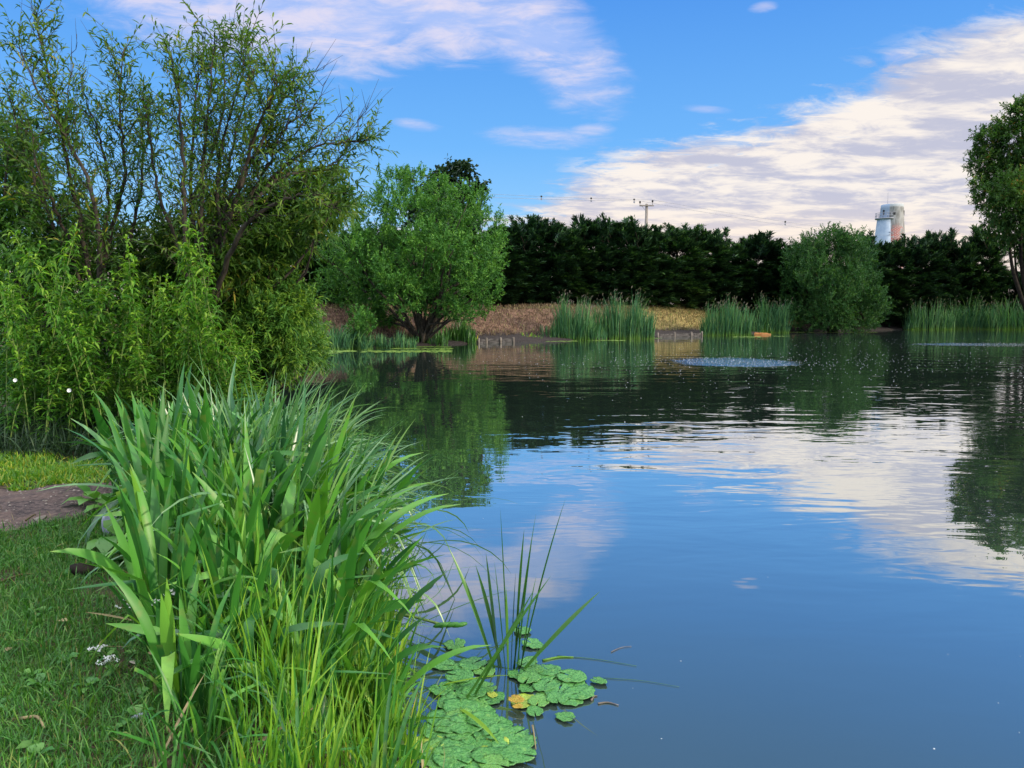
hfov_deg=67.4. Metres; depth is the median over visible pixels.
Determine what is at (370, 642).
grass tuft
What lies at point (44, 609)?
weed
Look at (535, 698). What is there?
lily pad
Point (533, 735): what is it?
floating twig
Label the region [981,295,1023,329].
reed bed
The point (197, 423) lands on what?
iris clump
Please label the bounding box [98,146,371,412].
willow scrub
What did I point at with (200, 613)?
grass tuft
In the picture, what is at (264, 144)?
willow shrub
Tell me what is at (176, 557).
iris clump
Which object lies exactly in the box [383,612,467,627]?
iris pods
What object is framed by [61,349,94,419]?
leafy shoot
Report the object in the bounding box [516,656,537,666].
lily pad
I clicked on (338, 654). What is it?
iris clump
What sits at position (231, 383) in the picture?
iris clump
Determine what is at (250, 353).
leafy shoot
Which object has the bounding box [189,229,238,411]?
leafy shoot
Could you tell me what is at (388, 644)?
grass tuft
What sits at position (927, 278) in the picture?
cypress tree
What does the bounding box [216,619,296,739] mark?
grass tuft
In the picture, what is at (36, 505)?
path
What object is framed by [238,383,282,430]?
iris clump
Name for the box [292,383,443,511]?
sedge tuft
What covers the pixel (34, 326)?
leafy shoot
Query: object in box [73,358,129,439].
leafy shoot
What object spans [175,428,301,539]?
iris clump
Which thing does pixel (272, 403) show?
sedge tuft
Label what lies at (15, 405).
leafy shoot
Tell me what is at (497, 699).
lily pad
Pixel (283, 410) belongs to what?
sedge tuft
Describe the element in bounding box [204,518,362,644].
iris clump
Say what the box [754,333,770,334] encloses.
plank
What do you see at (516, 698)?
lily pad
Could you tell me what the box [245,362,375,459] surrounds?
sedge tuft
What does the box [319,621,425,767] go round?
grass tuft
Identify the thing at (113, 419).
iris clump
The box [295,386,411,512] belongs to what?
sedge tuft
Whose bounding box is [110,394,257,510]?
sedge tuft
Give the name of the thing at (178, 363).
leafy shoot
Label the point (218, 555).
iris clump
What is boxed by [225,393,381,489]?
iris clump
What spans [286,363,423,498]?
sedge tuft
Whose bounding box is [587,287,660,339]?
reed bed
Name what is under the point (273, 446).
iris clump
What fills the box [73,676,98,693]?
weed
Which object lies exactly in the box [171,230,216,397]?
leafy shoot
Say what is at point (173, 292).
leafy shoot
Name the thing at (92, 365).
leafy shoot
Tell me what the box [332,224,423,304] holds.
cypress tree
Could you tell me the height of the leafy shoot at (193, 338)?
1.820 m
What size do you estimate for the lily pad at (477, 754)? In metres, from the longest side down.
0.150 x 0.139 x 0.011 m
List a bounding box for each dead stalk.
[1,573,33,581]
[19,715,44,728]
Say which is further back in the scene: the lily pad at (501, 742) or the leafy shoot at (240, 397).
the leafy shoot at (240, 397)
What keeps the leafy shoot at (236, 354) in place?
on the ground at (504, 318)
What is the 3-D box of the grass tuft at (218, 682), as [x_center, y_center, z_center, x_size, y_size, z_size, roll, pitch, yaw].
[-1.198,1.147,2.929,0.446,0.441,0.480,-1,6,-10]
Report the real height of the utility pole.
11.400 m
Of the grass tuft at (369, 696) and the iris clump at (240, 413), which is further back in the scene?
the iris clump at (240, 413)
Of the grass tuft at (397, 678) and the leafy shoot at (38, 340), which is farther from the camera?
the leafy shoot at (38, 340)
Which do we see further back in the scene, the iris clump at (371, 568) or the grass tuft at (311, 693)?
the iris clump at (371, 568)
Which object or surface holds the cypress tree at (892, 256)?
on the ground at (504, 318)
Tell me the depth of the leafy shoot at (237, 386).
9.30 m
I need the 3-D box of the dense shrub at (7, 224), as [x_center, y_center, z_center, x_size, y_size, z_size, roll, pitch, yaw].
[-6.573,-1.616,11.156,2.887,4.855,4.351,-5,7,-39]
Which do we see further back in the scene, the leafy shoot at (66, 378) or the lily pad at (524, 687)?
the leafy shoot at (66, 378)
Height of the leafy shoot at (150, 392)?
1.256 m
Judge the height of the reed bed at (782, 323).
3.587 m
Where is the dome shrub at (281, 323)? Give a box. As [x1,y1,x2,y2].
[170,249,339,406]
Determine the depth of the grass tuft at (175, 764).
2.58 m
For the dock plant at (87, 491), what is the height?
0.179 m
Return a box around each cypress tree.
[284,243,338,304]
[304,230,384,305]
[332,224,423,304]
[380,242,464,307]
[424,217,495,304]
[459,225,533,306]
[490,219,552,305]
[506,213,581,305]
[538,222,601,304]
[567,212,632,304]
[597,215,667,307]
[619,224,687,307]
[653,222,717,308]
[678,227,743,310]
[705,237,762,308]
[728,230,791,314]
[757,237,814,315]
[787,244,836,318]
[829,229,894,323]
[875,240,920,326]
[883,233,950,326]
[914,227,968,325]
[934,236,991,327]
[958,224,1012,317]
[974,273,1023,321]
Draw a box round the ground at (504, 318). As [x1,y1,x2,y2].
[0,306,1017,767]
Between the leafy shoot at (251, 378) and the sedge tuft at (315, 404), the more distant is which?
the leafy shoot at (251, 378)
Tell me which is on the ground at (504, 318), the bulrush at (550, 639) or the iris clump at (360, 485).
the iris clump at (360, 485)
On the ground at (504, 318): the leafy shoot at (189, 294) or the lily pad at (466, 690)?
the leafy shoot at (189, 294)
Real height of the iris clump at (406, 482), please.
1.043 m
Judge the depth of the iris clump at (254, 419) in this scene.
6.44 m
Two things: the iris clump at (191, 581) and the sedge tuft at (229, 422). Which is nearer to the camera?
the iris clump at (191, 581)
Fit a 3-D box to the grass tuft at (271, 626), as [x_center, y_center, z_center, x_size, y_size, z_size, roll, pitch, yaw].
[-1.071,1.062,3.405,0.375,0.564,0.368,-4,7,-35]
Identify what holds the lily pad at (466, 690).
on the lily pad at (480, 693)
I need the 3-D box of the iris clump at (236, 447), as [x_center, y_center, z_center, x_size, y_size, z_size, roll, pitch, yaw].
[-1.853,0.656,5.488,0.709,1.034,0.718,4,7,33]
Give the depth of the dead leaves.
2.84 m
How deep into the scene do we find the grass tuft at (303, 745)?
2.66 m
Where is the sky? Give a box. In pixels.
[0,0,1023,303]
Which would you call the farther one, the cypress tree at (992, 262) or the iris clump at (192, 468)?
the cypress tree at (992, 262)
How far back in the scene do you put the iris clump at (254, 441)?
6.01 m
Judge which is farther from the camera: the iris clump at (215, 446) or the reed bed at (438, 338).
the reed bed at (438, 338)
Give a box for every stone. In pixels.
[34,515,46,520]
[69,563,97,575]
[101,516,116,535]
[131,712,149,720]
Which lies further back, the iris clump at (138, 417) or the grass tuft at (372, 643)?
the iris clump at (138, 417)
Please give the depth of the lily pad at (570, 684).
4.09 m
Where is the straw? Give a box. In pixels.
[0,491,228,767]
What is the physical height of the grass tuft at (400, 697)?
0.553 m
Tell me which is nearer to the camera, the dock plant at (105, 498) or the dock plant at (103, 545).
the dock plant at (103, 545)
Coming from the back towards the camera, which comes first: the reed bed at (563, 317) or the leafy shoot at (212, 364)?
the reed bed at (563, 317)
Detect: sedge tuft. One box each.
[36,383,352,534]
[74,402,287,521]
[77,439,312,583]
[87,372,371,467]
[97,383,296,450]
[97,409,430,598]
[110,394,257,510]
[112,395,334,492]
[115,386,357,520]
[115,410,380,523]
[116,411,334,481]
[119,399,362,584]
[122,378,286,439]
[123,382,308,461]
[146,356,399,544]
[170,380,322,459]
[183,369,320,432]
[188,387,311,428]
[191,369,330,437]
[194,382,356,433]
[206,392,356,468]
[235,374,342,443]
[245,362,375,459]
[250,379,417,557]
[252,442,438,589]
[261,381,394,507]
[264,430,509,623]
[265,368,420,535]
[270,410,421,578]
[276,373,399,466]
[279,397,355,451]
[286,361,414,496]
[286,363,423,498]
[286,471,475,633]
[289,380,416,474]
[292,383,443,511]
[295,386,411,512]
[306,384,447,498]
[307,402,410,514]
[317,407,398,492]
[322,417,418,547]
[327,400,483,603]
[332,407,408,477]
[333,418,511,598]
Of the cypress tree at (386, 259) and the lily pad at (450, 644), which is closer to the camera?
the lily pad at (450, 644)
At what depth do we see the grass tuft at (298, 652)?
3.13 m
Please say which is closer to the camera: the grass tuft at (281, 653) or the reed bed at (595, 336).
the grass tuft at (281, 653)
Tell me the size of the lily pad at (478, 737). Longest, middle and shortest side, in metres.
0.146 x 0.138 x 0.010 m
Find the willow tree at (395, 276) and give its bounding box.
[312,161,512,342]
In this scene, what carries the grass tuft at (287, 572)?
on the ground at (504, 318)
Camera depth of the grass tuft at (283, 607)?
3.43 m
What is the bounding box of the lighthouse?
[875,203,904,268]
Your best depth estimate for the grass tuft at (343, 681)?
3.20 m
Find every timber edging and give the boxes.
[477,337,514,343]
[657,331,702,337]
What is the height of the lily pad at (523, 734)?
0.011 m
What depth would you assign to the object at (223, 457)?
5.18 m
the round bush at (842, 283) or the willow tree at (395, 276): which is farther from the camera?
the round bush at (842, 283)
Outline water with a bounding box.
[226,329,1023,767]
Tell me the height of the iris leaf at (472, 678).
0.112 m
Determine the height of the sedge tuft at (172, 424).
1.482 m
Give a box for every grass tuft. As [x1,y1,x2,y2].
[106,646,273,767]
[112,583,210,657]
[122,611,252,742]
[123,612,265,683]
[137,632,197,716]
[140,683,215,767]
[141,578,211,660]
[146,619,244,697]
[149,569,274,675]
[156,550,306,627]
[169,643,273,746]
[175,612,301,684]
[183,567,268,688]
[189,628,295,699]
[195,738,278,767]
[199,593,377,723]
[199,671,274,758]
[200,539,272,662]
[201,707,264,767]
[206,590,427,743]
[212,647,294,748]
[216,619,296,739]
[216,673,298,732]
[219,523,302,601]
[219,654,331,754]
[220,666,300,767]
[222,547,300,590]
[222,561,345,657]
[225,547,303,643]
[225,578,334,646]
[225,602,310,659]
[225,605,259,690]
[227,582,320,716]
[227,621,351,751]
[230,665,377,744]
[233,696,355,767]
[233,715,271,767]
[235,638,305,767]
[239,553,307,665]
[239,595,298,706]
[240,565,324,633]
[240,598,384,763]
[243,664,342,767]
[247,542,333,621]
[247,576,321,715]
[249,592,359,767]
[250,547,328,666]
[254,618,309,733]
[259,678,364,767]
[264,567,399,656]
[266,662,330,767]
[271,596,349,712]
[275,680,351,767]
[275,684,340,767]
[282,668,365,767]
[291,606,342,669]
[295,680,344,764]
[299,590,404,724]
[305,662,388,767]
[308,533,363,631]
[310,696,453,767]
[311,568,370,690]
[314,653,372,744]
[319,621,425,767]
[323,598,400,696]
[323,667,407,767]
[326,678,369,767]
[330,681,443,767]
[333,632,419,763]
[333,652,407,767]
[334,669,449,767]
[334,747,387,767]
[335,592,415,673]
[337,572,417,669]
[341,590,376,704]
[343,649,391,746]
[343,715,437,767]
[346,700,392,751]
[348,645,380,736]
[350,665,412,760]
[351,601,428,734]
[353,635,381,689]
[354,638,402,671]
[354,654,420,717]
[355,573,435,658]
[356,549,402,627]
[357,592,383,663]
[360,620,389,660]
[361,549,412,612]
[361,613,402,674]
[362,540,432,620]
[362,615,425,731]
[368,603,424,695]
[370,512,391,565]
[375,651,452,764]
[379,573,405,654]
[380,634,419,739]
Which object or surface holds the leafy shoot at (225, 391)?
on the ground at (504, 318)
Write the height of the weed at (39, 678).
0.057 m
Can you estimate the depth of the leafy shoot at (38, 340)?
9.49 m
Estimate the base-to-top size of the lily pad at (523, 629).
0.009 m
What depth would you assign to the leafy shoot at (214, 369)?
9.92 m
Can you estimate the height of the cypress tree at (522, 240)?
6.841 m
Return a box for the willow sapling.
[343,302,378,341]
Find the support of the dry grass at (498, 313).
on the ground at (504, 318)
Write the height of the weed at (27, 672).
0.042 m
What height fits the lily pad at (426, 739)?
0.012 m
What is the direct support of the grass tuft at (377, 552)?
on the ground at (504, 318)
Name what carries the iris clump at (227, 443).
on the ground at (504, 318)
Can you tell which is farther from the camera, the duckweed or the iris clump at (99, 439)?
the duckweed
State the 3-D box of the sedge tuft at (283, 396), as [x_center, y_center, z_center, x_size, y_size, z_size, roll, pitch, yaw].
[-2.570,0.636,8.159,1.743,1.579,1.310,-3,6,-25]
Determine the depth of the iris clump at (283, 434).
5.88 m
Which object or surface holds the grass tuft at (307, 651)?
on the ground at (504, 318)
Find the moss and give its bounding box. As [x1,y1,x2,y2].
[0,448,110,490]
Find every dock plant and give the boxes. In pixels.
[61,485,100,504]
[64,536,122,576]
[83,493,117,512]
[86,518,124,549]
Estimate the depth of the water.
6.91 m
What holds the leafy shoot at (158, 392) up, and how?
on the ground at (504, 318)
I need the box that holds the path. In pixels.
[0,482,112,531]
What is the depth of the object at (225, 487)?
4.84 m
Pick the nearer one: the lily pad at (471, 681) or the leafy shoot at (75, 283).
the lily pad at (471, 681)
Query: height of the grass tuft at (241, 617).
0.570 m
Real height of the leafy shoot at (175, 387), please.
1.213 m
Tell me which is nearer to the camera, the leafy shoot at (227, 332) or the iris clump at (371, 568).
the iris clump at (371, 568)
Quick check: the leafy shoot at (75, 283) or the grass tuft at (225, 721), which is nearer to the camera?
the grass tuft at (225, 721)
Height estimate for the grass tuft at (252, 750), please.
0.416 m
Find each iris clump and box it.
[50,464,225,599]
[60,386,200,478]
[67,504,203,655]
[68,393,188,489]
[70,398,141,504]
[72,419,137,542]
[74,395,183,480]
[77,384,207,531]
[87,542,254,666]
[88,391,169,465]
[88,484,228,614]
[92,401,167,495]
[94,362,184,484]
[95,442,234,572]
[96,437,212,599]
[101,565,244,729]
[102,407,186,462]
[107,428,173,578]
[125,413,175,518]
[132,364,237,434]
[134,580,252,723]
[136,398,225,419]
[137,405,148,423]
[140,508,261,623]
[149,398,215,447]
[150,584,340,707]
[151,489,301,603]
[153,423,271,510]
[153,435,300,540]
[165,399,242,421]
[168,507,351,607]
[169,428,276,487]
[170,424,239,468]
[173,425,305,536]
[174,482,307,551]
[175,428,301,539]
[178,437,271,506]
[180,407,306,522]
[181,400,250,476]
[182,409,295,461]
[183,401,279,449]
[183,412,233,450]
[185,469,307,589]
[186,376,261,444]
[188,397,229,439]
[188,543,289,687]
[189,503,284,636]
[190,356,262,410]
[191,413,326,476]
[197,404,270,449]
[199,383,326,531]
[201,424,276,486]
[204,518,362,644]
[213,427,292,521]
[215,425,321,466]
[217,414,288,462]
[219,403,224,437]
[221,584,356,718]
[222,398,277,449]
[222,410,365,472]
[222,452,356,587]
[223,378,340,454]
[224,378,294,440]
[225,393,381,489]
[231,390,249,430]
[231,420,294,461]
[236,404,289,495]
[237,384,320,433]
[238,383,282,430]
[242,542,400,641]
[243,518,355,634]
[255,391,356,457]
[257,430,428,557]
[264,571,428,714]
[269,435,391,507]
[280,514,440,629]
[281,400,440,578]
[283,523,445,668]
[285,494,421,599]
[289,406,341,451]
[292,437,422,507]
[297,402,384,488]
[303,490,459,601]
[306,484,448,615]
[311,435,403,519]
[318,443,425,538]
[320,472,429,582]
[337,642,489,758]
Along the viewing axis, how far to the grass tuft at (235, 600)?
3.30 m
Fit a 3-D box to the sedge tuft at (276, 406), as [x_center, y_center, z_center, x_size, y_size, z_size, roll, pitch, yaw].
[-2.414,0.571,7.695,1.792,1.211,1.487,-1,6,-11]
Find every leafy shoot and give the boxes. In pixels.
[0,267,40,443]
[0,269,37,435]
[0,284,23,436]
[0,339,16,421]
[0,346,29,423]
[0,365,37,443]
[1,321,32,428]
[1,337,71,443]
[7,262,50,432]
[7,268,52,421]
[8,230,96,448]
[13,342,46,417]
[18,283,46,410]
[21,313,56,435]
[22,325,92,421]
[27,221,80,430]
[28,360,86,429]
[33,355,69,446]
[37,263,93,429]
[42,349,66,419]
[43,354,81,431]
[48,272,92,419]
[49,361,87,427]
[55,328,100,448]
[60,276,104,425]
[60,307,112,433]
[61,270,121,440]
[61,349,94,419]
[68,316,110,428]
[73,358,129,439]
[77,300,114,415]
[77,324,117,420]
[78,266,127,422]
[90,368,126,432]
[96,361,136,424]
[101,310,144,419]
[104,256,144,424]
[109,378,146,420]
[113,265,150,397]
[116,318,155,409]
[117,234,157,410]
[117,256,160,399]
[124,306,173,417]
[127,346,166,418]
[131,273,163,405]
[144,286,180,410]
[149,273,178,410]
[152,315,192,398]
[156,288,217,410]
[157,347,199,412]
[161,265,203,419]
[165,283,200,397]
[167,281,208,409]
[168,295,205,404]
[170,218,206,395]
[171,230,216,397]
[174,251,203,399]
[182,296,213,402]
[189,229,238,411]
[191,271,219,404]
[193,256,218,407]
[193,295,221,393]
[197,312,240,399]
[197,344,227,411]
[204,343,224,402]
[212,373,239,409]
[213,345,246,402]
[216,329,250,402]
[221,347,240,401]
[225,321,268,422]
[230,365,258,405]
[233,385,246,412]
[233,386,256,422]
[234,334,267,393]
[235,377,263,412]
[245,385,269,415]
[253,386,282,422]
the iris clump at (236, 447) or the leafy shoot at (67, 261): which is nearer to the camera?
the iris clump at (236, 447)
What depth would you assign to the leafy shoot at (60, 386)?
8.65 m
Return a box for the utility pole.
[639,200,653,227]
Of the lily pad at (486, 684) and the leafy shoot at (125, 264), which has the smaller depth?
the lily pad at (486, 684)
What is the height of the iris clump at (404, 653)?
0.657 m
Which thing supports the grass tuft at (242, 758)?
on the ground at (504, 318)
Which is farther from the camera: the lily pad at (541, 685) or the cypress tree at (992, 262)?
the cypress tree at (992, 262)
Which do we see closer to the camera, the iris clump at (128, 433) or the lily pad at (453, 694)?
the lily pad at (453, 694)
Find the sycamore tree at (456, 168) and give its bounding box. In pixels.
[396,153,490,232]
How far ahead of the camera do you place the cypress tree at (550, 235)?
57.20 m
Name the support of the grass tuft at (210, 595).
on the ground at (504, 318)
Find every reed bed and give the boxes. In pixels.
[321,320,376,349]
[371,330,417,347]
[406,324,448,345]
[443,321,476,343]
[537,322,606,340]
[547,289,597,340]
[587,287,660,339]
[698,293,756,335]
[749,291,798,332]
[901,296,959,329]
[937,290,1004,329]
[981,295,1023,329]
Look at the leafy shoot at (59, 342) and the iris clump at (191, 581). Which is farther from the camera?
the leafy shoot at (59, 342)
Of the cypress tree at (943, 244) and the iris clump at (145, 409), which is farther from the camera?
the cypress tree at (943, 244)
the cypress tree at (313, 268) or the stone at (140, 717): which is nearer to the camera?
the stone at (140, 717)
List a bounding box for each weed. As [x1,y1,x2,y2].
[15,742,55,767]
[20,668,41,680]
[25,673,56,692]
[37,606,54,617]
[54,652,78,669]
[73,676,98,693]
[107,723,122,735]
[118,704,155,729]
[122,649,138,653]
[126,686,151,703]
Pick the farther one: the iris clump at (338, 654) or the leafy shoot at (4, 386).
the leafy shoot at (4, 386)
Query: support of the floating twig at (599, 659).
on the water
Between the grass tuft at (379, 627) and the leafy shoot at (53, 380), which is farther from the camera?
the leafy shoot at (53, 380)
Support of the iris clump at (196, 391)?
on the ground at (504, 318)
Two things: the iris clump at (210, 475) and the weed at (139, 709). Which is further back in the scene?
the iris clump at (210, 475)
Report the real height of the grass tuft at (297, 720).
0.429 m
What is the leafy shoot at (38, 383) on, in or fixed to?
on the ground at (504, 318)
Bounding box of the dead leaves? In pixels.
[83,477,444,767]
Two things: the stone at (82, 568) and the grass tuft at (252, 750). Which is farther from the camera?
the stone at (82, 568)
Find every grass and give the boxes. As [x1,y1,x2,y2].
[0,504,246,767]
[314,301,632,339]
[621,303,793,330]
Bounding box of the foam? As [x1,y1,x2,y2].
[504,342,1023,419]
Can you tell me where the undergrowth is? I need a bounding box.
[0,395,241,462]
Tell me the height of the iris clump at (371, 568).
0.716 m
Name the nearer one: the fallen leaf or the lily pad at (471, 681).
the fallen leaf
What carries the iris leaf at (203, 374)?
on the ground at (504, 318)
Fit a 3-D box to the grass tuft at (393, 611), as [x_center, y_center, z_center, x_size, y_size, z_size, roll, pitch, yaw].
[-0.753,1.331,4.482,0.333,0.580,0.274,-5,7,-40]
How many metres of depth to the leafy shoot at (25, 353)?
8.63 m
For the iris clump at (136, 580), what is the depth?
3.54 m
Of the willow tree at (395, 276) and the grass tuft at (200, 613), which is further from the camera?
the willow tree at (395, 276)
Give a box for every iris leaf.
[104,404,131,470]
[121,629,203,654]
[175,575,272,637]
[182,412,187,476]
[197,341,206,394]
[420,590,510,623]
[438,675,507,685]
[460,707,498,743]
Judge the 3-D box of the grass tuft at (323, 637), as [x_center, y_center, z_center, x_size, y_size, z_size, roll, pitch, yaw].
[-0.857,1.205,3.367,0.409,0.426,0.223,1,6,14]
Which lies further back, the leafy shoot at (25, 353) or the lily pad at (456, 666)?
the leafy shoot at (25, 353)
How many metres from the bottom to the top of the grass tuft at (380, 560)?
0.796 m
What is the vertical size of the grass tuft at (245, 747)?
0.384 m
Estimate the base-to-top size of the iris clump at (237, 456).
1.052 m
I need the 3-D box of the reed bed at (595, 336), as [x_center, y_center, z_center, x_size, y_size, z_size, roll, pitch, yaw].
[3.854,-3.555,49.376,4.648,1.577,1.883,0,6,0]
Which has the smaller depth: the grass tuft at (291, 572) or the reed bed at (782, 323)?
the grass tuft at (291, 572)
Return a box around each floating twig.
[531,724,535,748]
[542,656,572,660]
[557,655,634,665]
[608,678,678,686]
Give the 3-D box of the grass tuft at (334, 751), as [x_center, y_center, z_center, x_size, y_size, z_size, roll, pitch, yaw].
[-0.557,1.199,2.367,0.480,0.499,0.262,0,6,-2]
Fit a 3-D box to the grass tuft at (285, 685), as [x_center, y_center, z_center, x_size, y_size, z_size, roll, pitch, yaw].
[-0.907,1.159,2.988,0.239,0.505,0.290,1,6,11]
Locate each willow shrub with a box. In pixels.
[0,0,187,417]
[95,0,399,406]
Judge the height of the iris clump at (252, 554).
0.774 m
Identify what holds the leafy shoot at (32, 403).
on the ground at (504, 318)
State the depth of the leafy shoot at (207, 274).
8.92 m
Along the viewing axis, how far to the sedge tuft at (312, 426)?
6.58 m
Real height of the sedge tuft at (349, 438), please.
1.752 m
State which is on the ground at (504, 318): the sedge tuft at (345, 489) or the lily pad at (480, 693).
the sedge tuft at (345, 489)
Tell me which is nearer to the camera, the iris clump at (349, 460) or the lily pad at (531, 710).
the lily pad at (531, 710)
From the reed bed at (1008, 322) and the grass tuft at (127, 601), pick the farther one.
the reed bed at (1008, 322)
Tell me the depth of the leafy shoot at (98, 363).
9.71 m
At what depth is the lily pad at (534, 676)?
4.15 m
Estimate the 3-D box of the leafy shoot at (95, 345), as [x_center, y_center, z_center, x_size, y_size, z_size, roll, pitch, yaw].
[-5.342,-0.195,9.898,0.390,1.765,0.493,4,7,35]
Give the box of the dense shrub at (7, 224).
[0,97,158,420]
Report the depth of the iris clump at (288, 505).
4.67 m
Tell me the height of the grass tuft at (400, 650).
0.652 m
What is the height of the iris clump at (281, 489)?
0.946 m
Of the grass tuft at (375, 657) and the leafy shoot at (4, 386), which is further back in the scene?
the leafy shoot at (4, 386)
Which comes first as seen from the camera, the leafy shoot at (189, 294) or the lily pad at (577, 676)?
the lily pad at (577, 676)
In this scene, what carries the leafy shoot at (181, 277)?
on the ground at (504, 318)
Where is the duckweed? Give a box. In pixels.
[330,332,862,353]
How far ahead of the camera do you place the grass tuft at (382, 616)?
4.58 m
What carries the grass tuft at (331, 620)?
on the ground at (504, 318)
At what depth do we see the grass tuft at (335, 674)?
3.25 m
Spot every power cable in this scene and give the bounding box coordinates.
[115,164,638,199]
[165,176,611,200]
[642,201,885,239]
[655,200,894,236]
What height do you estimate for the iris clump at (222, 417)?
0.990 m
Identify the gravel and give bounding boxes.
[0,483,107,529]
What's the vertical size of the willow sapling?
2.473 m
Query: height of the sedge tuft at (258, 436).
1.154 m
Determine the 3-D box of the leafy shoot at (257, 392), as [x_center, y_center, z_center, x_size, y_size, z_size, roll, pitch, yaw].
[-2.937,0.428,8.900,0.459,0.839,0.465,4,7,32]
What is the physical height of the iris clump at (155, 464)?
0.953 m
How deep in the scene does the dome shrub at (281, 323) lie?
10.94 m
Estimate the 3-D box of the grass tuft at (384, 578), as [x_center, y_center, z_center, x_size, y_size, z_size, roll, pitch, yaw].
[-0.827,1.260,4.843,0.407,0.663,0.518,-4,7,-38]
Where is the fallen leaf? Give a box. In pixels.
[15,739,39,748]
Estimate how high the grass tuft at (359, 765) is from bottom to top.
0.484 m
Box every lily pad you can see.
[412,735,442,751]
[418,747,456,767]
[420,721,446,738]
[420,737,441,753]
[426,707,459,726]
[428,682,451,695]
[432,745,472,767]
[433,659,455,669]
[434,715,466,733]
[436,694,456,708]
[438,736,473,756]
[442,698,479,716]
[443,638,465,649]
[444,680,459,690]
[444,727,473,739]
[445,663,470,674]
[445,669,473,682]
[446,689,461,698]
[446,708,471,715]
[446,712,486,733]
[455,684,486,699]
[458,656,487,669]
[459,679,480,687]
[459,759,480,767]
[460,696,487,707]
[461,683,485,695]
[461,731,489,748]
[461,753,473,767]
[465,710,499,727]
[470,746,502,764]
[471,739,497,752]
[473,666,494,675]
[476,736,508,743]
[478,691,504,704]
[478,754,508,767]
[479,704,495,719]
[482,681,496,692]
[482,723,515,740]
[487,691,497,697]
[491,734,530,756]
[497,726,528,742]
[497,746,521,765]
[498,716,512,724]
[500,743,536,762]
[507,668,529,678]
[508,694,524,702]
[511,693,538,707]
[512,703,522,707]
[514,626,530,633]
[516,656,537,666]
[517,671,540,683]
[518,683,535,691]
[522,638,542,648]
[522,664,543,672]
[526,705,543,716]
[526,734,536,746]
[527,694,548,706]
[532,671,555,682]
[532,678,556,691]
[536,664,560,675]
[544,683,571,697]
[546,691,567,702]
[548,677,562,684]
[555,711,575,721]
[557,669,586,682]
[557,692,582,705]
[562,681,586,689]
[563,685,594,699]
[590,677,606,683]
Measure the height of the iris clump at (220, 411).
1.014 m
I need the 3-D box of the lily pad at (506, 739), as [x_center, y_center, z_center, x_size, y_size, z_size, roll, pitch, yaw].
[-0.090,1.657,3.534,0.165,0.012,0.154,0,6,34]
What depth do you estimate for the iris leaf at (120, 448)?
5.15 m
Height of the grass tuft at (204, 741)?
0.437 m
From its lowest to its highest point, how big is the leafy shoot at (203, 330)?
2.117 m
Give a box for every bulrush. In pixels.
[449,505,598,671]
[466,576,550,698]
[519,623,537,665]
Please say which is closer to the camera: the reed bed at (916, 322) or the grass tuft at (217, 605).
the grass tuft at (217, 605)
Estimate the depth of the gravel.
6.47 m
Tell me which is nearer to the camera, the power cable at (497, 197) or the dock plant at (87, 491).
the dock plant at (87, 491)
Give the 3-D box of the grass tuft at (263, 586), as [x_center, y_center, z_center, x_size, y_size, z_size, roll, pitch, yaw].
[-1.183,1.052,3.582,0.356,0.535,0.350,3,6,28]
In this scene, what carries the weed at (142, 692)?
on the ground at (504, 318)
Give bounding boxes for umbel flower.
[87,644,113,663]
[95,654,126,675]
[115,603,140,637]
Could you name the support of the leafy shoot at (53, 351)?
on the ground at (504, 318)
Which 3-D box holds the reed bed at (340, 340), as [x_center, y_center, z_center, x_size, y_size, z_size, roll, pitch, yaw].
[-8.758,-2.553,38.440,4.137,1.708,2.158,0,6,0]
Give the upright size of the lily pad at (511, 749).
0.012 m
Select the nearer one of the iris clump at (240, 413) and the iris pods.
the iris pods
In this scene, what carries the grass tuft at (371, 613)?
on the ground at (504, 318)
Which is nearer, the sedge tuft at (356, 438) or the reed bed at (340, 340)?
the sedge tuft at (356, 438)
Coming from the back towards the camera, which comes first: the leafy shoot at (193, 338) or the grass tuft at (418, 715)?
the leafy shoot at (193, 338)
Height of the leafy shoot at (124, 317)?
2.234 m
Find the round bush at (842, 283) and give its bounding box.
[775,221,894,332]
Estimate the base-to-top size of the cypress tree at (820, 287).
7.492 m
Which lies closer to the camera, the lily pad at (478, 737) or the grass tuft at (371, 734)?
the grass tuft at (371, 734)
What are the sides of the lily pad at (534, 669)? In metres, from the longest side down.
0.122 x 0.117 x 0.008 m
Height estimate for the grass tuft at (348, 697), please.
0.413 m
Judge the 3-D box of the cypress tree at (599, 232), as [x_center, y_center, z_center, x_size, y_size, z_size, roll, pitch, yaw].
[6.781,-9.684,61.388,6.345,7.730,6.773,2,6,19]
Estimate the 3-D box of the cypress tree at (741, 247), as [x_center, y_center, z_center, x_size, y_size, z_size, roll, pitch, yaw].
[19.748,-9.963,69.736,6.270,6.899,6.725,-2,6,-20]
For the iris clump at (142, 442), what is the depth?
5.35 m
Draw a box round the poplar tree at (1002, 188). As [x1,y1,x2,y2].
[962,93,1023,310]
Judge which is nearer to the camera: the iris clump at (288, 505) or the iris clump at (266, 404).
the iris clump at (288, 505)
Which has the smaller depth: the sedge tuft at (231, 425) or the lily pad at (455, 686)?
the lily pad at (455, 686)
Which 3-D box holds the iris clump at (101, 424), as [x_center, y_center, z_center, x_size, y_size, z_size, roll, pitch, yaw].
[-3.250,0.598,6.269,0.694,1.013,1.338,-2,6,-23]

